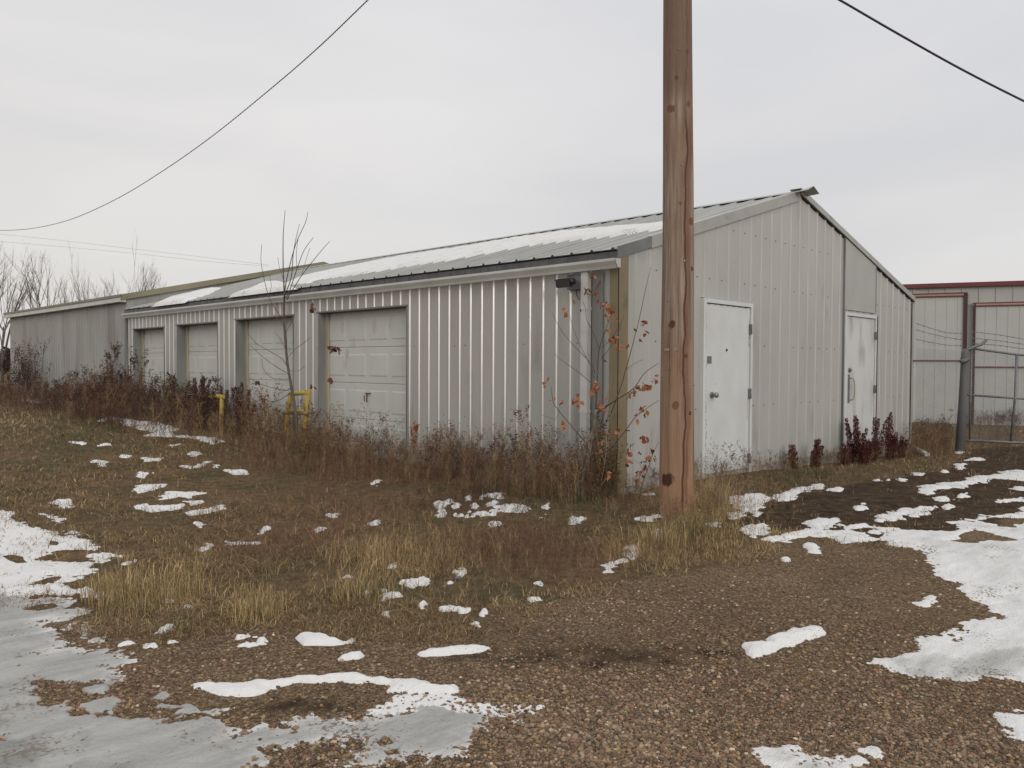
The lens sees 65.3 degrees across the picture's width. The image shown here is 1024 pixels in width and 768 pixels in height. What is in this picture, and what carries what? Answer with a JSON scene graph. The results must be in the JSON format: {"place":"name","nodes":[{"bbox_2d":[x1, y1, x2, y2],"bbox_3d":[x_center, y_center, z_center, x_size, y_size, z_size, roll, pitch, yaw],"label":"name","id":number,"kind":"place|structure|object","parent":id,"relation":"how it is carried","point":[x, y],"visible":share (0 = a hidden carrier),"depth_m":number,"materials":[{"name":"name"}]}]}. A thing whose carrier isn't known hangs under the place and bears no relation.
{"place":"outdoors","nodes":[
{"label":"outdoors","id":0,"kind":"place"},
{"bbox_2d":[0,241,259,265],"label":"distant wire","id":1,"kind":"object","parent":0,"point":[134,253],"visible":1,"depth_m":59.99,"materials":[{"name":"grey metal"}]},
{"bbox_2d":[2,234,265,264],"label":"distant wire","id":2,"kind":"object","parent":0,"point":[138,249],"visible":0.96,"depth_m":59.99,"materials":[{"name":"grey metal"}]},
{"bbox_2d":[0,0,367,230],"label":"service cable","id":3,"kind":"object","parent":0,"point":[230,121],"visible":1,"depth_m":15.56,"materials":[{"name":"grey plastic"}]},
{"bbox_2d":[0,367,1023,767],"bbox_3d":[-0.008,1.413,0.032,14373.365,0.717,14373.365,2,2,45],"label":"ground","id":4,"kind":"structure","parent":0,"point":[830,503],"depth_m":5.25,"materials":[{"name":"brown gravel"}]},
{"bbox_2d":[0,346,9,375],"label":"hedgerow","id":5,"kind":"object","parent":4,"relation":"on","point":[6,367],"visible":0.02,"depth_m":80.42,"materials":[{"name":"brown plant"}]},
{"bbox_2d":[4,258,18,311],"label":"bare tree","id":6,"kind":"object","parent":4,"relation":"on","point":[11,295],"visible":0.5,"depth_m":52.02,"materials":[{"name":"brown plant"}]},
{"bbox_2d":[0,242,26,297],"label":"bare tree","id":7,"kind":"object","parent":4,"relation":"on","point":[5,270],"visible":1,"depth_m":43.77,"materials":[{"name":"brown plant"}]},
{"bbox_2d":[1,272,28,367],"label":"leaning tree","id":8,"kind":"object","parent":4,"relation":"on","point":[4,355],"visible":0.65,"depth_m":33.98,"materials":[{"name":"grey plant"}]},
{"bbox_2d":[0,258,43,382],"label":"bare tree","id":9,"kind":"object","parent":4,"relation":"on","point":[3,335],"visible":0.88,"depth_m":45.94,"materials":[{"name":"brown plant"}]},
{"bbox_2d":[5,345,39,392],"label":"shrub","id":10,"kind":"object","parent":4,"relation":"on","point":[14,381],"visible":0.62,"depth_m":23.82,"materials":[{"name":"brown plant"}]},
{"bbox_2d":[6,262,50,309],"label":"bare tree","id":11,"kind":"object","parent":4,"relation":"on","point":[32,292],"visible":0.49,"depth_m":50.22,"materials":[{"name":"brown plant"}]},
{"bbox_2d":[11,338,51,392],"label":"shrub","id":12,"kind":"object","parent":4,"relation":"on","point":[27,377],"visible":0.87,"depth_m":23.43,"materials":[{"name":"brown plant"}]},
{"bbox_2d":[5,244,70,307],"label":"bare tree","id":13,"kind":"object","parent":4,"relation":"on","point":[38,291],"visible":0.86,"depth_m":46.98,"materials":[{"name":"brown plant"}]},
{"bbox_2d":[53,266,83,302],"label":"bare tree","id":14,"kind":"object","parent":4,"relation":"on","point":[70,291],"visible":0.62,"depth_m":53.85,"materials":[{"name":"brown plant"}]},
{"bbox_2d":[68,247,91,301],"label":"bare tree","id":15,"kind":"object","parent":4,"relation":"on","point":[78,296],"visible":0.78,"depth_m":59.88,"materials":[{"name":"grey plant"}]},
{"bbox_2d":[76,261,110,299],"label":"bare tree","id":16,"kind":"object","parent":4,"relation":"on","point":[84,280],"visible":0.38,"depth_m":62.72,"materials":[{"name":"grey plant"}]},
{"bbox_2d":[104,367,120,411],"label":"dock plant","id":17,"kind":"object","parent":4,"relation":"on","point":[112,382],"visible":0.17,"depth_m":18.15,"materials":[{"name":"brown plant"}]},
{"bbox_2d":[86,270,141,298],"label":"bare tree","id":18,"kind":"object","parent":4,"relation":"on","point":[109,292],"visible":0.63,"depth_m":49.86,"materials":[{"name":"brown plant"}]},
{"bbox_2d":[78,560,158,609],"bbox_3d":[-2.439,1.230,4.914,0.590,0.222,0.562,2,2,45],"label":"grass tuft","id":19,"kind":"object","parent":4,"relation":"on","point":[101,597],"visible":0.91,"depth_m":4.88,"materials":[{"name":"brown plant"}]},
{"bbox_2d":[115,373,122,412],"bbox_3d":[-8.499,0.437,17.284,0.170,1.331,0.177,2,2,45],"label":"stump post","id":20,"kind":"object","parent":4,"relation":"on","point":[118,375],"visible":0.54,"depth_m":17.20,"materials":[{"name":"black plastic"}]},
{"bbox_2d":[78,597,160,625],"bbox_3d":[-2.266,1.302,4.629,0.394,0.084,0.415,2,2,45],"label":"grass tuft","id":21,"kind":"object","parent":4,"relation":"on","point":[115,610],"visible":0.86,"depth_m":4.60,"materials":[{"name":"brown plant"}]},
{"bbox_2d":[108,258,160,293],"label":"bare tree","id":22,"kind":"object","parent":4,"relation":"on","point":[145,288],"visible":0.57,"depth_m":52.38,"materials":[{"name":"grey plant"}]},
{"bbox_2d":[132,238,165,290],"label":"bare tree","id":23,"kind":"object","parent":4,"relation":"on","point":[143,269],"visible":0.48,"depth_m":56.43,"materials":[{"name":"grey plant"}]},
{"bbox_2d":[116,564,217,605],"bbox_3d":[-2.146,1.251,4.960,0.716,0.181,0.590,2,2,45],"label":"grass tuft","id":24,"kind":"object","parent":4,"relation":"on","point":[171,583],"visible":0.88,"depth_m":4.96,"materials":[{"name":"brown plant"}]},
{"bbox_2d":[165,375,190,421],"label":"dock plant","id":25,"kind":"object","parent":4,"relation":"on","point":[187,384],"visible":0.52,"depth_m":15.99,"materials":[{"name":"brown plant"}]},
{"bbox_2d":[153,613,208,634],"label":"grass tuft","id":26,"kind":"object","parent":4,"relation":"on","point":[181,624],"visible":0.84,"depth_m":4.31,"materials":[{"name":"brown plant"}]},
{"bbox_2d":[3,262,390,398],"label":"long shed","id":27,"kind":"structure","parent":4,"relation":"on","point":[82,332],"depth_m":22.17,"materials":[{"name":"grey metal"}]},
{"bbox_2d":[191,377,210,428],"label":"dock plant","id":28,"kind":"object","parent":4,"relation":"on","point":[195,389],"visible":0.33,"depth_m":15.09,"materials":[{"name":"brown plant"}]},
{"bbox_2d":[195,376,210,428],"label":"dock plant","id":29,"kind":"object","parent":4,"relation":"on","point":[203,379],"visible":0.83,"depth_m":15.03,"materials":[{"name":"brown plant"}]},
{"bbox_2d":[206,394,224,432],"bbox_3d":[-5.529,0.680,14.891,0.643,0.988,0.076,2,2,45],"label":"pipe guard","id":30,"kind":"object","parent":4,"relation":"on","point":[221,397],"visible":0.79,"depth_m":14.69,"materials":[{"name":"yellow paint"}]},
{"bbox_2d":[212,385,228,428],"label":"dock plant","id":31,"kind":"object","parent":4,"relation":"on","point":[215,399],"visible":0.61,"depth_m":14.74,"materials":[{"name":"brown plant"}]},
{"bbox_2d":[231,381,250,434],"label":"dock plant","id":32,"kind":"object","parent":4,"relation":"on","point":[236,391],"visible":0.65,"depth_m":14.41,"materials":[{"name":"brown plant"}]},
{"bbox_2d":[219,590,287,627],"bbox_3d":[-1.480,1.252,4.513,0.438,0.175,0.454,2,2,45],"label":"grass tuft","id":33,"kind":"object","parent":4,"relation":"on","point":[245,612],"visible":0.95,"depth_m":4.50,"materials":[{"name":"brown plant"}]},
{"bbox_2d":[249,213,340,448],"bbox_3d":[-3.635,-0.854,13.016,3.192,4.021,0.506,2,2,45],"label":"sapling","id":34,"kind":"object","parent":4,"relation":"on","point":[332,349],"visible":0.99,"depth_m":13.11,"materials":[{"name":"brown plant"}]},
{"bbox_2d":[283,390,310,447],"bbox_3d":[-3.556,0.656,13.216,0.783,1.134,0.086,2,2,45],"label":"pipe guard","id":35,"kind":"object","parent":4,"relation":"on","point":[304,412],"visible":0.64,"depth_m":13.05,"materials":[{"name":"yellow paint"}]},
{"bbox_2d":[311,567,402,604],"bbox_3d":[-1.004,1.252,4.987,0.516,0.162,0.579,2,2,45],"label":"grass tuft","id":36,"kind":"object","parent":4,"relation":"on","point":[364,587],"visible":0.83,"depth_m":4.98,"materials":[{"name":"brown plant"}]},
{"bbox_2d":[357,403,376,443],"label":"seed plant","id":37,"kind":"object","parent":4,"relation":"on","point":[365,420],"visible":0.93,"depth_m":11.76,"materials":[{"name":"plant"}]},
{"bbox_2d":[370,411,398,460],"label":"seed plant","id":38,"kind":"object","parent":4,"relation":"on","point":[381,431],"visible":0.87,"depth_m":11.34,"materials":[{"name":"plant"}]},
{"bbox_2d":[382,418,407,463],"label":"seed plant","id":39,"kind":"object","parent":4,"relation":"on","point":[395,437],"visible":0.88,"depth_m":11.01,"materials":[{"name":"brown plant"}]},
{"bbox_2d":[409,420,419,455],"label":"orange weed","id":40,"kind":"object","parent":4,"relation":"on","point":[415,428],"visible":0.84,"depth_m":11.02,"materials":[{"name":"brown plant"}]},
{"bbox_2d":[422,420,457,454],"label":"seed plant","id":41,"kind":"object","parent":4,"relation":"on","point":[442,435],"visible":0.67,"depth_m":10.52,"materials":[{"name":"plant"}]},
{"bbox_2d":[448,422,470,469],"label":"seed plant","id":42,"kind":"object","parent":4,"relation":"on","point":[460,445],"visible":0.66,"depth_m":10.16,"materials":[{"name":"brown plant"}]},
{"bbox_2d":[0,396,1023,767],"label":"snow patches","id":43,"kind":"object","parent":4,"relation":"on","point":[988,572],"visible":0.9,"depth_m":3.85,"materials":[{"name":"white snow"}]},
{"bbox_2d":[0,342,1023,625],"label":"dry weeds","id":44,"kind":"object","parent":4,"relation":"on","point":[90,398],"visible":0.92,"depth_m":10.07,"materials":[{"name":"brown plant"}]},
{"bbox_2d":[503,439,523,479],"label":"seed plant","id":45,"kind":"object","parent":4,"relation":"on","point":[513,445],"visible":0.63,"depth_m":9.50,"materials":[{"name":"brown plant"}]},
{"bbox_2d":[121,186,915,494],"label":"storage building","id":46,"kind":"structure","parent":4,"relation":"on","point":[804,300],"depth_m":11.65,"materials":[{"name":"grey metal"}]},
{"bbox_2d":[132,326,164,408],"bbox_3d":[-8.430,-0.129,18.800,1.910,2.392,0.290,2,2,45],"label":"garage door","id":47,"kind":"structure","parent":46,"relation":"in","point":[152,339],"depth_m":19.18,"materials":[{"name":"paint"}]},
{"bbox_2d":[175,321,217,419],"bbox_3d":[-6.574,-0.086,16.962,2.062,2.412,0.290,2,2,45],"label":"garage door","id":48,"kind":"structure","parent":46,"relation":"in","point":[191,339],"depth_m":17.33,"materials":[{"name":"paint"}]},
{"bbox_2d":[234,314,293,438],"bbox_3d":[-4.545,-0.037,14.952,2.241,2.430,0.290,2,2,45],"label":"garage door","id":49,"kind":"structure","parent":46,"relation":"in","point":[263,330],"depth_m":15.22,"materials":[{"name":"paint"}]},
{"bbox_2d":[316,304,407,457],"bbox_3d":[-2.354,0.021,12.741,2.494,2.440,0.230,2,2,45],"label":"garage door","id":50,"kind":"structure","parent":46,"relation":"in","point":[360,333],"depth_m":12.83,"materials":[{"name":"paint"}]},
{"bbox_2d":[152,221,662,306],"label":"roof snow","id":51,"kind":"structure","parent":46,"relation":"on","point":[430,256],"depth_m":13.96,"materials":[{"name":"white snow"}]},
{"bbox_2d":[554,274,599,299],"bbox_3d":[0.791,-1.139,9.350,0.550,0.309,0.262,1,1,24],"label":"security camera","id":52,"kind":"object","parent":46,"relation":"attached to","point":[571,282],"visible":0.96,"depth_m":9.33,"materials":[{"name":"black plastic"}]},
{"bbox_2d":[699,298,752,478],"bbox_3d":[2.921,0.099,10.755,0.162,2.435,1.293,2,2,45],"label":"entry door","id":53,"kind":"structure","parent":46,"relation":"in","point":[726,327],"depth_m":10.73,"materials":[{"name":"white paint"}]},
{"bbox_2d":[843,312,876,449],"bbox_3d":[6.098,0.059,13.981,0.135,2.565,1.393,2,2,45],"label":"entry door","id":54,"kind":"structure","parent":46,"relation":"in","point":[860,341],"depth_m":13.99,"materials":[{"name":"white paint"}]},
{"bbox_2d":[542,266,658,498],"bbox_3d":[0.950,0.008,8.489,1.743,2.560,0.403,2,2,45],"label":"sapling","id":55,"kind":"object","parent":4,"relation":"on","point":[609,313],"visible":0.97,"depth_m":8.39,"materials":[{"name":"brown plant"}]},
{"bbox_2d":[625,437,656,501],"bbox_3d":[1.381,0.909,8.494,0.355,0.702,0.068,0,1,2],"label":"sapling","id":56,"kind":"object","parent":4,"relation":"on","point":[626,465],"visible":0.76,"depth_m":8.49,"materials":[{"name":"brown plant"}]},
{"bbox_2d":[618,517,703,553],"bbox_3d":[1.188,1.198,6.475,0.655,0.296,0.727,2,2,45],"label":"grass tuft","id":57,"kind":"object","parent":4,"relation":"on","point":[659,537],"visible":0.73,"depth_m":6.46,"materials":[{"name":"brown plant"}]},
{"bbox_2d":[659,0,694,517],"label":"utility pole","id":58,"kind":"object","parent":4,"relation":"on","point":[676,467],"visible":0.9,"depth_m":7.66,"materials":[{"name":"brown wood"}]},
{"bbox_2d":[650,512,726,543],"bbox_3d":[1.537,1.199,6.906,0.750,0.254,0.727,1,1,14],"label":"grass tuft","id":59,"kind":"object","parent":4,"relation":"on","point":[691,529],"visible":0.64,"depth_m":6.84,"materials":[{"name":"brown plant"}]},
{"bbox_2d":[705,442,725,471],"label":"seed plant","id":60,"kind":"object","parent":4,"relation":"on","point":[714,453],"visible":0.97,"depth_m":9.98,"materials":[{"name":"brown plant"}]},
{"bbox_2d":[688,471,745,518],"bbox_3d":[1.967,1.073,7.944,0.930,0.461,0.955,0,1,6],"label":"grass tuft","id":61,"kind":"object","parent":4,"relation":"on","point":[715,496],"visible":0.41,"depth_m":7.89,"materials":[{"name":"brown plant"}]},
{"bbox_2d":[717,440,741,472],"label":"seed plant","id":62,"kind":"object","parent":4,"relation":"on","point":[731,456],"visible":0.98,"depth_m":10.23,"materials":[{"name":"brown plant"}]},
{"bbox_2d":[735,446,752,473],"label":"seed plant","id":63,"kind":"object","parent":4,"relation":"on","point":[744,456],"visible":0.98,"depth_m":10.44,"materials":[{"name":"brown plant"}]},
{"bbox_2d":[787,445,800,469],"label":"dock plant","id":64,"kind":"object","parent":4,"relation":"on","point":[792,450],"visible":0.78,"depth_m":11.77,"materials":[{"name":"brown plant"}]},
{"bbox_2d":[810,438,823,466],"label":"dock plant","id":65,"kind":"object","parent":4,"relation":"on","point":[816,451],"visible":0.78,"depth_m":12.26,"materials":[{"name":"brown plant"}]},
{"bbox_2d":[836,443,851,464],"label":"dock plant","id":66,"kind":"object","parent":4,"relation":"on","point":[844,453],"visible":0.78,"depth_m":12.76,"materials":[{"name":"brown plant"}]},
{"bbox_2d":[845,415,867,462],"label":"dock plant","id":67,"kind":"object","parent":4,"relation":"on","point":[849,434],"visible":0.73,"depth_m":13.21,"materials":[{"name":"red plant"}]},
{"bbox_2d":[856,433,872,463],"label":"dock plant","id":68,"kind":"object","parent":4,"relation":"on","point":[865,445],"visible":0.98,"depth_m":12.94,"materials":[{"name":"brown plant"}]},
{"bbox_2d":[869,417,889,460],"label":"dock plant","id":69,"kind":"object","parent":4,"relation":"on","point":[877,445],"visible":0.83,"depth_m":13.69,"materials":[{"name":"red plant"}]},
{"bbox_2d":[884,412,898,459],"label":"dock plant","id":70,"kind":"object","parent":4,"relation":"on","point":[893,441],"visible":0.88,"depth_m":14.16,"materials":[{"name":"red plant"}]},
{"bbox_2d":[894,435,908,457],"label":"dock plant","id":71,"kind":"object","parent":4,"relation":"on","point":[902,443],"visible":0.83,"depth_m":14.50,"materials":[{"name":"brown plant"}]},
{"bbox_2d":[912,446,929,455],"bbox_3d":[7.888,1.292,15.444,0.090,0.106,0.980,1,1,12],"label":"drain spout","id":72,"kind":"object","parent":4,"relation":"on","point":[924,453],"visible":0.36,"depth_m":15.16,"materials":[{"name":"white metal"}]},
{"bbox_2d":[916,323,962,448],"bbox_3d":[8.721,0.057,16.300,0.972,2.601,0.066,0,1,0],"label":"chain link fence","id":73,"kind":"object","parent":4,"relation":"on","point":[937,384],"visible":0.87,"depth_m":16.30,"materials":[{"name":"grey metal"}]},
{"bbox_2d":[902,280,1023,425],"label":"warehouse","id":74,"kind":"structure","parent":4,"relation":"on","point":[992,308],"depth_m":25.03,"materials":[{"name":"beige metal"}]},
{"bbox_2d":[912,292,967,423],"bbox_3d":[13.253,-0.749,25.460,2.168,4.280,0.110,1,1,24],"label":"sliding door","id":75,"kind":"structure","parent":74,"relation":"in","point":[945,312],"depth_m":25.34,"materials":[{"name":"grey metal"}]},
{"bbox_2d":[971,301,1023,425],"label":"sliding door","id":76,"kind":"structure","parent":74,"relation":"in","point":[1003,318],"depth_m":24.69,"materials":[{"name":"grey metal"}]},
{"bbox_2d":[955,339,986,451],"bbox_3d":[9.371,0.279,16.283,0.645,2.384,0.218,0,1,-1],"label":"fence post","id":77,"kind":"object","parent":4,"relation":"on","point":[962,406],"visible":0.91,"depth_m":16.24,"materials":[{"name":"grey metal"}]},
{"bbox_2d":[965,331,1023,443],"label":"gate","id":78,"kind":"structure","parent":77,"relation":"attached to","point":[969,439],"depth_m":16.30,"materials":[{"name":"grey metal"}]},
{"bbox_2d":[0,397,1023,644],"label":"dry grass","id":79,"kind":"structure","parent":0,"point":[336,607],"depth_m":6.32,"materials":[{"name":"brown plant"}]},
{"bbox_2d":[0,0,1023,349],"label":"sky","id":80,"kind":"structure","parent":0,"point":[417,124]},
{"bbox_2d":[838,0,1023,101],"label":"overhead cable","id":81,"kind":"object","parent":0,"point":[921,47],"visible":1,"depth_m":8.13,"materials":[{"name":"grey plastic"}]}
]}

